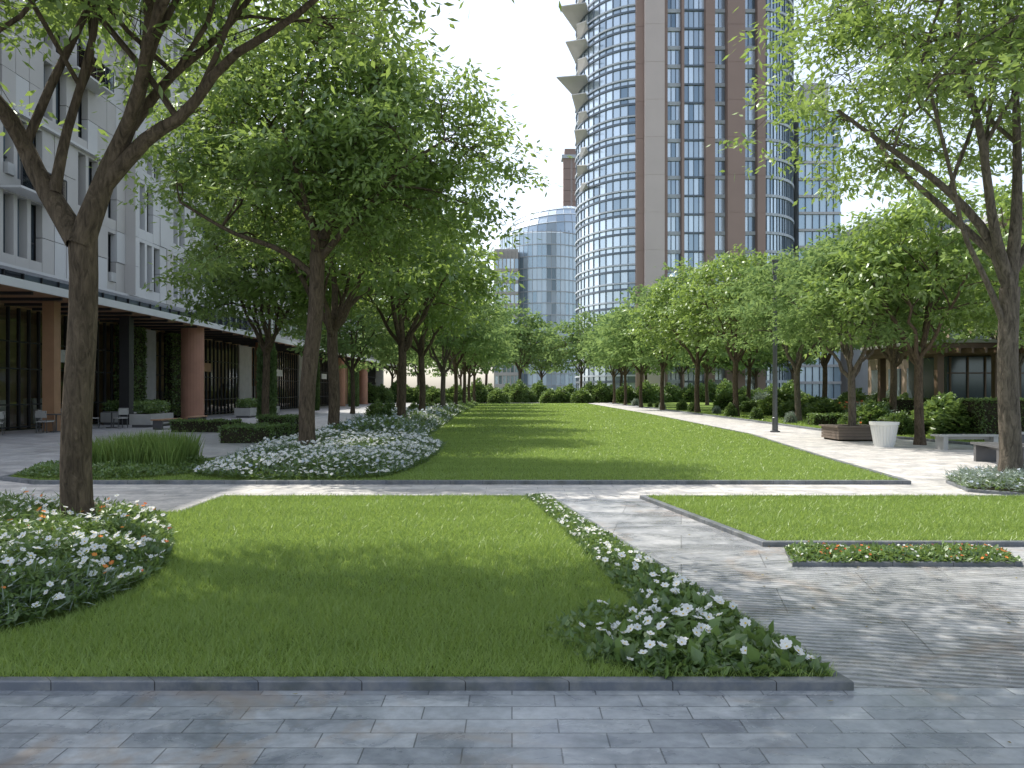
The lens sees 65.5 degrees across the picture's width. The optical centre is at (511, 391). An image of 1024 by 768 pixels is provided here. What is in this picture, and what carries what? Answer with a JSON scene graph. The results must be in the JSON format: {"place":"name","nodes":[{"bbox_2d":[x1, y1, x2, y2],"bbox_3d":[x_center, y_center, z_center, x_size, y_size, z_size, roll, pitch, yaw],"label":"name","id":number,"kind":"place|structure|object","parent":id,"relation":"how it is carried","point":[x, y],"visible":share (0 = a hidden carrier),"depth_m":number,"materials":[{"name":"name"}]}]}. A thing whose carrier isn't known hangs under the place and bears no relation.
{"place":"outdoors","nodes":[
{"label":"outdoors","id":0,"kind":"place"},
{"bbox_2d":[5,499,208,511],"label":"cross path","id":1,"kind":"structure","parent":0,"point":[169,504],"depth_m":12.15,"materials":[{"name":"stone"}]},
{"bbox_2d":[16,427,209,478],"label":"ornamental grass","id":2,"kind":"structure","parent":0,"point":[146,453],"depth_m":16.16,"materials":[{"name":"green plant"}]},
{"bbox_2d":[0,405,328,431],"bbox_3d":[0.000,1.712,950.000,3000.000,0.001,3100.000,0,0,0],"label":"ground","id":3,"kind":"structure","parent":0,"point":[102,423],"depth_m":37.47,"materials":[{"name":"grey stone"}]},
{"bbox_2d":[0,0,396,430],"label":"office building","id":4,"kind":"structure","parent":3,"relation":"on","point":[218,369],"depth_m":41.83,"materials":[{"name":"stone"}]},
{"bbox_2d":[113,325,180,415],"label":"ivy wall","id":5,"kind":"structure","parent":4,"relation":"attached to","point":[172,364],"depth_m":46.18,"materials":[{"name":"plant"}]},
{"bbox_2d":[494,206,575,389],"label":"glass office building","id":6,"kind":"structure","parent":3,"relation":"on","point":[546,264],"depth_m":230.72,"materials":[{"name":"glass"}]},
{"bbox_2d":[556,0,793,389],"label":"glass tower","id":7,"kind":"structure","parent":3,"relation":"on","point":[658,90],"depth_m":150.31,"materials":[{"name":"glass"}]},
{"bbox_2d":[794,83,969,399],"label":"office block","id":8,"kind":"structure","parent":3,"relation":"on","point":[810,219],"depth_m":160.00,"materials":[{"name":"blue glass"}]},
{"bbox_2d":[0,403,973,475],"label":"plaza pavement","id":9,"kind":"structure","parent":0,"point":[20,450],"depth_m":28.67,"materials":[{"name":"grey stone"}]},
{"bbox_2d":[100,399,141,424],"bbox_3d":[-20.305,1.055,41.508,1.098,1.290,2.682,0,0,0],"label":"planter box","id":10,"kind":"object","parent":9,"relation":"on","point":[105,418],"visible":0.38,"depth_m":40.30,"materials":[{"name":"concrete"}]},
{"bbox_2d":[129,400,172,426],"bbox_3d":[-17.399,1.056,38.464,1.072,1.288,2.605,0,0,0],"label":"planter box","id":11,"kind":"object","parent":9,"relation":"on","point":[149,410],"visible":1,"depth_m":37.55,"materials":[{"name":"concrete"}]},
{"bbox_2d":[168,418,241,431],"bbox_3d":[-12.865,1.444,33.523,2.883,0.692,1.191,0,0,0],"label":"hedge","id":12,"kind":"object","parent":9,"relation":"on","point":[190,425],"visible":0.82,"depth_m":33.06,"materials":[{"name":"plant"}]},
{"bbox_2d":[234,397,257,417],"bbox_3d":[-17.195,1.051,51.989,1.086,1.299,2.663,0,0,0],"label":"planter box","id":13,"kind":"object","parent":9,"relation":"on","point":[247,408],"visible":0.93,"depth_m":50.88,"materials":[{"name":"concrete"}]},
{"bbox_2d":[216,421,290,442],"bbox_3d":[-8.762,1.426,27.251,1.903,0.789,2.651,0,0,0],"label":"hedge","id":14,"kind":"object","parent":9,"relation":"on","point":[243,432],"visible":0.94,"depth_m":26.06,"materials":[{"name":"plant"}]},
{"bbox_2d":[141,202,380,414],"bbox_3d":[-9.800,-3.258,33.685,10.127,9.941,9.493,0,0,-16],"label":"shade tree","id":15,"kind":"object","parent":9,"relation":"on","point":[207,301],"visible":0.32,"depth_m":32.52,"materials":[{"name":"green plant"}]},
{"bbox_2d":[256,334,277,415],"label":"columnar cypress","id":16,"kind":"object","parent":9,"relation":"on","point":[273,383],"visible":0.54,"depth_m":43.23,"materials":[{"name":"plant"}]},
{"bbox_2d":[255,413,298,434],"bbox_3d":[-9.101,1.331,31.246,1.613,0.948,1.699,0,0,0],"label":"hedge","id":17,"kind":"object","parent":9,"relation":"on","point":[293,419],"visible":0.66,"depth_m":30.56,"materials":[{"name":"plant"}]},
{"bbox_2d":[279,280,415,413],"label":"shade tree","id":18,"kind":"object","parent":9,"relation":"on","point":[352,348],"visible":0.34,"depth_m":59.60,"materials":[{"name":"green plant"}]},
{"bbox_2d":[348,360,359,406],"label":"columnar cypress","id":19,"kind":"object","parent":9,"relation":"on","point":[357,376],"visible":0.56,"depth_m":77.72,"materials":[{"name":"plant"}]},
{"bbox_2d":[368,383,381,402],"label":"shrub","id":20,"kind":"object","parent":9,"relation":"on","point":[373,390],"visible":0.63,"depth_m":111.84,"materials":[{"name":"green plant"}]},
{"bbox_2d":[377,384,394,402],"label":"shrub","id":21,"kind":"object","parent":9,"relation":"on","point":[387,394],"visible":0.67,"depth_m":113.00,"materials":[{"name":"green plant"}]},
{"bbox_2d":[344,327,439,405],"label":"shade tree","id":22,"kind":"object","parent":9,"relation":"on","point":[391,361],"visible":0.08,"depth_m":83.79,"materials":[{"name":"green plant"}]},
{"bbox_2d":[0,495,853,690],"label":"kerb","id":23,"kind":"structure","parent":9,"relation":"on","point":[838,682],"depth_m":4.52,"materials":[{"name":"stone"}]},
{"bbox_2d":[0,403,910,483],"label":"kerb","id":24,"kind":"structure","parent":9,"relation":"on","point":[899,480],"depth_m":14.50,"materials":[{"name":"stone"}]},
{"bbox_2d":[466,377,488,402],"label":"shrub","id":25,"kind":"object","parent":9,"relation":"on","point":[481,390],"visible":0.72,"depth_m":114.59,"materials":[{"name":"green plant"}]},
{"bbox_2d":[486,387,509,402],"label":"shrub","id":26,"kind":"object","parent":9,"relation":"on","point":[497,395],"visible":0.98,"depth_m":112.71,"materials":[{"name":"green plant"}]},
{"bbox_2d":[507,379,529,402],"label":"shrub","id":27,"kind":"object","parent":9,"relation":"on","point":[519,391],"visible":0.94,"depth_m":115.61,"materials":[{"name":"green plant"}]},
{"bbox_2d":[490,297,560,381],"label":"distant tree mass","id":28,"kind":"object","parent":9,"relation":"on","point":[534,338],"visible":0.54,"depth_m":131.31,"materials":[{"name":"green plant"}]},
{"bbox_2d":[512,319,579,383],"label":"distant tree mass","id":29,"kind":"object","parent":9,"relation":"on","point":[541,375],"visible":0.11,"depth_m":144.76,"materials":[{"name":"green plant"}]},
{"bbox_2d":[538,388,560,402],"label":"shrub","id":30,"kind":"object","parent":9,"relation":"on","point":[550,396],"visible":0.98,"depth_m":113.78,"materials":[{"name":"green plant"}]},
{"bbox_2d":[541,303,605,387],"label":"distant tree mass","id":31,"kind":"object","parent":9,"relation":"on","point":[571,345],"visible":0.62,"depth_m":124.25,"materials":[{"name":"green plant"}]},
{"bbox_2d":[589,295,690,406],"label":"shade tree","id":32,"kind":"object","parent":9,"relation":"on","point":[612,356],"visible":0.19,"depth_m":83.91,"materials":[{"name":"green plant"}]},
{"bbox_2d":[596,261,722,409],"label":"shade tree","id":33,"kind":"object","parent":9,"relation":"on","point":[632,339],"visible":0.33,"depth_m":71.57,"materials":[{"name":"green plant"}]},
{"bbox_2d":[622,257,764,412],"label":"shade tree","id":34,"kind":"object","parent":9,"relation":"on","point":[664,288],"visible":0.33,"depth_m":60.67,"materials":[{"name":"green plant"}]},
{"bbox_2d":[649,243,797,416],"bbox_3d":[15.018,-3.817,52.746,10.572,11.071,11.278,0,0,-11],"label":"shade tree","id":35,"kind":"object","parent":9,"relation":"on","point":[695,321],"visible":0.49,"depth_m":51.69,"materials":[{"name":"green plant"}]},
{"bbox_2d":[608,402,973,445],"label":"kerb","id":36,"kind":"structure","parent":9,"relation":"on","point":[912,438],"depth_m":38.43,"materials":[{"name":"stone"}]},
{"bbox_2d":[697,244,898,420],"bbox_3d":[15.966,-3.186,43.973,10.693,9.803,10.918,0,0,-22],"label":"shade tree","id":37,"kind":"object","parent":9,"relation":"on","point":[762,320],"visible":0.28,"depth_m":43.87,"materials":[{"name":"green plant"}]},
{"bbox_2d":[904,226,1023,393],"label":"shade tree","id":38,"kind":"object","parent":9,"relation":"on","point":[1021,355],"visible":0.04,"depth_m":38.21,"materials":[{"name":"plant"}]},
{"bbox_2d":[915,178,1023,336],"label":"shade tree","id":39,"kind":"object","parent":9,"relation":"on","point":[1002,210],"visible":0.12,"depth_m":28.31,"materials":[{"name":"green plant"}]},
{"bbox_2d":[0,480,998,498],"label":"cross path","id":40,"kind":"structure","parent":0,"point":[556,491],"depth_m":13.76,"materials":[{"name":"stone"}]},
{"bbox_2d":[705,0,1023,483],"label":"shade tree","id":41,"kind":"object","parent":40,"relation":"on","point":[991,46],"visible":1,"depth_m":14.46,"materials":[{"name":"green plant"}]},
{"bbox_2d":[946,479,1023,494],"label":"kerb","id":42,"kind":"structure","parent":40,"relation":"on","point":[954,484],"depth_m":13.29,"materials":[{"name":"stone"}]},
{"bbox_2d":[943,461,1023,491],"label":"lavender bed","id":43,"kind":"object","parent":42,"relation":"in","point":[978,475],"visible":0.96,"depth_m":13.70,"materials":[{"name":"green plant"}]},
{"bbox_2d":[10,403,998,479],"bbox_3d":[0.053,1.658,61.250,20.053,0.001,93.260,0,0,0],"label":"lawn","id":44,"kind":"structure","parent":0,"point":[266,473],"depth_m":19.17,"materials":[{"name":"plant"}]},
{"bbox_2d":[193,427,446,479],"bbox_3d":[-4.390,1.338,20.241,5.210,0.653,11.365,0,0,0],"label":"flower bed","id":45,"kind":"object","parent":44,"relation":"on","point":[354,449],"visible":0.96,"depth_m":16.49,"materials":[{"name":"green plant"}]},
{"bbox_2d":[152,93,500,427],"bbox_3d":[-6.405,-4.519,28.619,12.325,12.497,10.935,0,0,15],"label":"shade tree","id":46,"kind":"object","parent":44,"relation":"on","point":[334,318],"visible":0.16,"depth_m":28.28,"materials":[{"name":"green plant"}]},
{"bbox_2d":[90,0,573,446],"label":"shade tree","id":47,"kind":"object","parent":44,"relation":"on","point":[351,139],"visible":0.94,"depth_m":18.70,"materials":[{"name":"green plant"}]},
{"bbox_2d":[315,400,478,435],"bbox_3d":[-5.108,1.221,63.062,4.783,0.912,74.192,0,0,0],"label":"flower bed","id":48,"kind":"object","parent":44,"relation":"on","point":[429,419],"visible":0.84,"depth_m":31.67,"materials":[{"name":"white plant"}]},
{"bbox_2d":[266,203,530,416],"bbox_3d":[-5.108,-4.238,36.037,10.438,11.929,11.764,0,0,37],"label":"shade tree","id":49,"kind":"object","parent":44,"relation":"on","point":[404,343],"visible":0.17,"depth_m":35.94,"materials":[{"name":"green plant"}]},
{"bbox_2d":[346,238,505,410],"bbox_3d":[-6.052,-3.928,45.811,10.788,11.297,11.508,0,0,37],"label":"shade tree","id":50,"kind":"object","parent":44,"relation":"on","point":[428,324],"visible":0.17,"depth_m":45.82,"materials":[{"name":"green plant"}]},
{"bbox_2d":[366,272,519,406],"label":"shade tree","id":51,"kind":"object","parent":44,"relation":"on","point":[481,341],"visible":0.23,"depth_m":56.42,"materials":[{"name":"green plant"}]},
{"bbox_2d":[395,302,518,403],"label":"shade tree","id":52,"kind":"object","parent":44,"relation":"on","point":[465,368],"visible":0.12,"depth_m":79.44,"materials":[{"name":"green plant"}]},
{"bbox_2d":[391,284,526,404],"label":"shade tree","id":53,"kind":"object","parent":44,"relation":"on","point":[455,363],"visible":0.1,"depth_m":67.85,"materials":[{"name":"green plant"}]},
{"bbox_2d":[431,326,520,401],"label":"shade tree","id":54,"kind":"object","parent":44,"relation":"on","point":[488,368],"visible":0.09,"depth_m":92.81,"materials":[{"name":"green plant"}]},
{"bbox_2d":[436,319,528,400],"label":"shade tree","id":55,"kind":"object","parent":44,"relation":"on","point":[474,378],"visible":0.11,"depth_m":105.89,"materials":[{"name":"green plant"}]},
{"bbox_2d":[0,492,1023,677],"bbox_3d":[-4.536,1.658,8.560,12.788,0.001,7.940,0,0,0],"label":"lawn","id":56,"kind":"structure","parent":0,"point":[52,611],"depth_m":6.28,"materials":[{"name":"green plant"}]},
{"bbox_2d":[0,487,178,628],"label":"flower bed","id":57,"kind":"object","parent":56,"relation":"on","point":[40,537],"visible":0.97,"depth_m":7.00,"materials":[{"name":"green plant"}]},
{"bbox_2d":[0,0,560,519],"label":"shade tree","id":58,"kind":"object","parent":56,"relation":"on","point":[82,228],"visible":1,"depth_m":8.99,"materials":[{"name":"green plant"}]},
{"bbox_2d":[526,493,835,678],"bbox_3d":[1.025,1.566,8.505,1.705,0.213,8.036,0,0,0],"label":"flower bed","id":59,"kind":"object","parent":56,"relation":"on","point":[646,626],"visible":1,"depth_m":5.28,"materials":[{"name":"green plant"}]},
{"bbox_2d":[0,688,1023,767],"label":"slate pavement","id":60,"kind":"structure","parent":0,"point":[918,727],"depth_m":4.00,"materials":[{"name":"grey stone"}]},
{"bbox_2d":[561,149,575,233],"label":"brick tower","id":61,"kind":"structure","parent":0,"point":[569,181],"depth_m":272.00,"materials":[{"name":"brown brick"}]},
{"bbox_2d":[251,0,1023,389],"label":"sky","id":62,"kind":"structure","parent":0,"point":[527,39],"materials":[{"name":"white"}]},
{"bbox_2d":[558,499,1023,687],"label":"stone path","id":63,"kind":"structure","parent":0,"point":[918,641],"depth_m":6.44,"materials":[{"name":"grey stone"}]},
{"bbox_2d":[640,495,1023,546],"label":"kerb","id":64,"kind":"structure","parent":63,"relation":"on","point":[781,543],"depth_m":8.77,"materials":[{"name":"stone"}]},
{"bbox_2d":[783,539,1022,563],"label":"flower bed","id":65,"kind":"object","parent":63,"relation":"on","point":[917,552],"visible":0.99,"depth_m":7.93,"materials":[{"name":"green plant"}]},
{"bbox_2d":[785,549,1022,565],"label":"kerb","id":66,"kind":"structure","parent":63,"relation":"on","point":[912,563],"depth_m":7.72,"materials":[{"name":"stone"}]},
{"bbox_2d":[611,402,972,441],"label":"lawn","id":67,"kind":"structure","parent":0,"point":[670,405],"depth_m":91.78,"materials":[{"name":"green plant"}]},
{"bbox_2d":[574,312,657,403],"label":"shade tree","id":68,"kind":"object","parent":67,"relation":"on","point":[613,370],"visible":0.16,"depth_m":108.78,"materials":[{"name":"green plant"}]},
{"bbox_2d":[577,302,668,404],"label":"shade tree","id":69,"kind":"object","parent":67,"relation":"on","point":[593,335],"visible":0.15,"depth_m":96.78,"materials":[{"name":"green plant"}]},
{"bbox_2d":[616,383,636,402],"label":"shrub","id":70,"kind":"object","parent":67,"relation":"on","point":[631,394],"visible":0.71,"depth_m":111.68,"materials":[{"name":"green plant"}]},
{"bbox_2d":[635,380,659,402],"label":"shrub","id":71,"kind":"object","parent":67,"relation":"on","point":[649,394],"visible":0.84,"depth_m":111.49,"materials":[{"name":"green plant"}]},
{"bbox_2d":[664,382,681,401],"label":"shrub","id":72,"kind":"object","parent":67,"relation":"on","point":[674,392],"visible":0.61,"depth_m":117.85,"materials":[{"name":"green plant"}]},
{"bbox_2d":[648,348,716,388],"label":"distant tree mass","id":73,"kind":"object","parent":67,"relation":"on","point":[681,371],"visible":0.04,"depth_m":123.43,"materials":[{"name":"green plant"}]},
{"bbox_2d":[665,289,757,404],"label":"shade tree","id":74,"kind":"object","parent":67,"relation":"on","point":[713,360],"visible":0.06,"depth_m":93.80,"materials":[{"name":"green plant"}]},
{"bbox_2d":[712,389,742,409],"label":"shrub","id":75,"kind":"object","parent":67,"relation":"on","point":[724,399],"visible":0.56,"depth_m":69.94,"materials":[{"name":"green plant"}]},
{"bbox_2d":[683,276,798,399],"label":"shade tree","id":76,"kind":"object","parent":67,"relation":"on","point":[748,366],"visible":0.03,"depth_m":73.82,"materials":[{"name":"green plant"}]},
{"bbox_2d":[708,344,786,373],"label":"distant tree mass","id":77,"kind":"object","parent":67,"relation":"on","point":[752,370],"visible":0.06,"depth_m":132.65,"materials":[{"name":"green plant"}]},
{"bbox_2d":[723,349,787,388],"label":"distant tree mass","id":78,"kind":"object","parent":67,"relation":"on","point":[754,373],"visible":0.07,"depth_m":141.34,"materials":[{"name":"green plant"}]},
{"bbox_2d":[756,394,784,415],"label":"shrub","id":79,"kind":"object","parent":67,"relation":"on","point":[765,405],"visible":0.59,"depth_m":53.20,"materials":[{"name":"green plant"}]},
{"bbox_2d":[778,400,794,416],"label":"shrub","id":80,"kind":"object","parent":67,"relation":"on","point":[786,407],"visible":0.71,"depth_m":50.00,"materials":[{"name":"green plant"}]},
{"bbox_2d":[753,337,837,382],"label":"distant tree mass","id":81,"kind":"object","parent":67,"relation":"on","point":[809,361],"visible":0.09,"depth_m":136.36,"materials":[{"name":"green plant"}]},
{"bbox_2d":[802,398,846,418],"bbox_3d":[18.466,1.081,47.036,2.679,1.378,2.673,0,0,-3],"label":"shrub","id":82,"kind":"object","parent":67,"relation":"on","point":[826,405],"visible":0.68,"depth_m":46.53,"materials":[{"name":"green plant"}]},
{"bbox_2d":[806,412,847,425],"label":"hedge","id":83,"kind":"object","parent":67,"relation":"on","point":[815,419],"visible":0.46,"depth_m":38.06,"materials":[{"name":"plant"}]},
{"bbox_2d":[749,233,905,397],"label":"shade tree","id":84,"kind":"object","parent":67,"relation":"on","point":[824,361],"visible":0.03,"depth_m":55.88,"materials":[{"name":"green plant"}]},
{"bbox_2d":[833,388,874,403],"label":"shrub","id":85,"kind":"object","parent":67,"relation":"on","point":[860,395],"visible":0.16,"depth_m":51.08,"materials":[{"name":"green plant"}]},
{"bbox_2d":[847,400,890,424],"bbox_3d":[15.419,1.060,34.203,2.020,1.428,2.015,0,0,45],"label":"shrub","id":86,"kind":"object","parent":67,"relation":"on","point":[870,411],"visible":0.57,"depth_m":33.89,"materials":[{"name":"green plant"}]},
{"bbox_2d":[778,215,989,412],"bbox_3d":[17.132,-3.059,36.061,9.412,9.543,8.351,0,0,-30],"label":"shade tree","id":87,"kind":"object","parent":67,"relation":"on","point":[892,356],"visible":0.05,"depth_m":35.88,"materials":[{"name":"green plant"}]},
{"bbox_2d":[887,409,914,435],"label":"shrub","id":88,"kind":"object","parent":67,"relation":"on","point":[904,428],"visible":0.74,"depth_m":29.71,"materials":[{"name":"green plant"}]},
{"bbox_2d":[882,397,930,415],"bbox_3d":[26.007,1.065,42.503,12.245,1.594,1.277,0,0,0],"label":"hedge","id":89,"kind":"object","parent":67,"relation":"on","point":[906,404],"visible":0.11,"depth_m":42.06,"materials":[{"name":"plant"}]},
{"bbox_2d":[909,391,960,433],"bbox_3d":[16.686,0.900,30.602,2.942,1.808,2.935,0,0,14],"label":"shrub","id":90,"kind":"object","parent":67,"relation":"on","point":[934,403],"visible":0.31,"depth_m":30.22,"materials":[{"name":"green plant"}]},
{"bbox_2d":[861,339,1023,401],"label":"garden pavilion","id":91,"kind":"structure","parent":67,"relation":"on","point":[968,369],"depth_m":41.00,"materials":[{"name":"brown wood"}]},
{"bbox_2d":[868,209,1022,395],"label":"brick building","id":92,"kind":"structure","parent":67,"relation":"on","point":[902,377],"depth_m":60.54,"materials":[{"name":"brick"}]},
{"bbox_2d":[926,397,974,436],"bbox_3d":[16.108,0.997,28.107,2.849,1.578,2.843,0,0,-5],"label":"shrub","id":93,"kind":"object","parent":67,"relation":"on","point":[949,420],"visible":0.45,"depth_m":27.72,"materials":[{"name":"green plant"}]},
{"bbox_2d":[958,397,1023,440],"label":"hedge","id":94,"kind":"object","parent":67,"relation":"on","point":[984,412],"visible":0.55,"depth_m":26.46,"materials":[{"name":"plant"}]},
{"bbox_2d":[589,403,995,479],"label":"garden path","id":95,"kind":"structure","parent":0,"point":[908,460],"depth_m":22.80,"materials":[{"name":"stone"}]},
{"bbox_2d":[570,388,593,402],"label":"shrub","id":96,"kind":"object","parent":95,"relation":"on","point":[580,395],"visible":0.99,"depth_m":113.16,"materials":[{"name":"green plant"}]},
{"bbox_2d":[590,380,611,402],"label":"shrub","id":97,"kind":"object","parent":95,"relation":"on","point":[600,391],"visible":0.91,"depth_m":116.02,"materials":[{"name":"green plant"}]},
{"bbox_2d":[770,259,779,431],"bbox_3d":[10.900,-1.870,33.000,0.400,7.140,0.400,0,0,0],"label":"lamp post","id":98,"kind":"object","parent":95,"relation":"on","point":[775,412],"visible":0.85,"depth_m":32.92,"materials":[{"name":"metal"}]},
{"bbox_2d":[819,424,872,440],"bbox_3d":[11.800,1.445,27.700,1.640,0.510,1.640,0,0,0],"label":"tree bench","id":99,"kind":"object","parent":95,"relation":"on","point":[846,432],"visible":0.76,"depth_m":26.95,"materials":[{"name":"brown wood"}]},
{"bbox_2d":[731,221,984,425],"bbox_3d":[11.806,-2.132,27.831,8.545,7.672,8.369,0,0,-29],"label":"shade tree","id":100,"kind":"object","parent":95,"relation":"on","point":[803,318],"visible":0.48,"depth_m":27.19,"materials":[{"name":"green plant"}]},
{"bbox_2d":[869,421,899,446],"bbox_3d":[11.400,1.320,24.400,0.860,0.760,0.860,0,0,0],"label":"white planter pot","id":101,"kind":"object","parent":95,"relation":"on","point":[884,433],"visible":1,"depth_m":24.13,"materials":[{"name":"ceramic"}]},
{"bbox_2d":[781,164,1023,444],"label":"shade tree","id":102,"kind":"object","parent":95,"relation":"on","point":[913,215],"visible":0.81,"depth_m":24.23,"materials":[{"name":"green plant"}]},
{"bbox_2d":[930,434,998,449],"bbox_3d":[13.300,1.485,23.300,1.900,0.430,0.484,0,0,-3],"label":"park bench","id":103,"kind":"object","parent":95,"relation":"on","point":[941,441],"visible":0.83,"depth_m":23.20,"materials":[{"name":"concrete"}]},
{"bbox_2d":[970,442,1023,464],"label":"park bench","id":104,"kind":"object","parent":95,"relation":"on","point":[986,451],"visible":0.57,"depth_m":19.17,"materials":[{"name":"concrete"}]},
{"bbox_2d":[657,497,1023,539],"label":"lawn","id":105,"kind":"structure","parent":0,"point":[855,520],"depth_m":10.21,"materials":[{"name":"green plant"}]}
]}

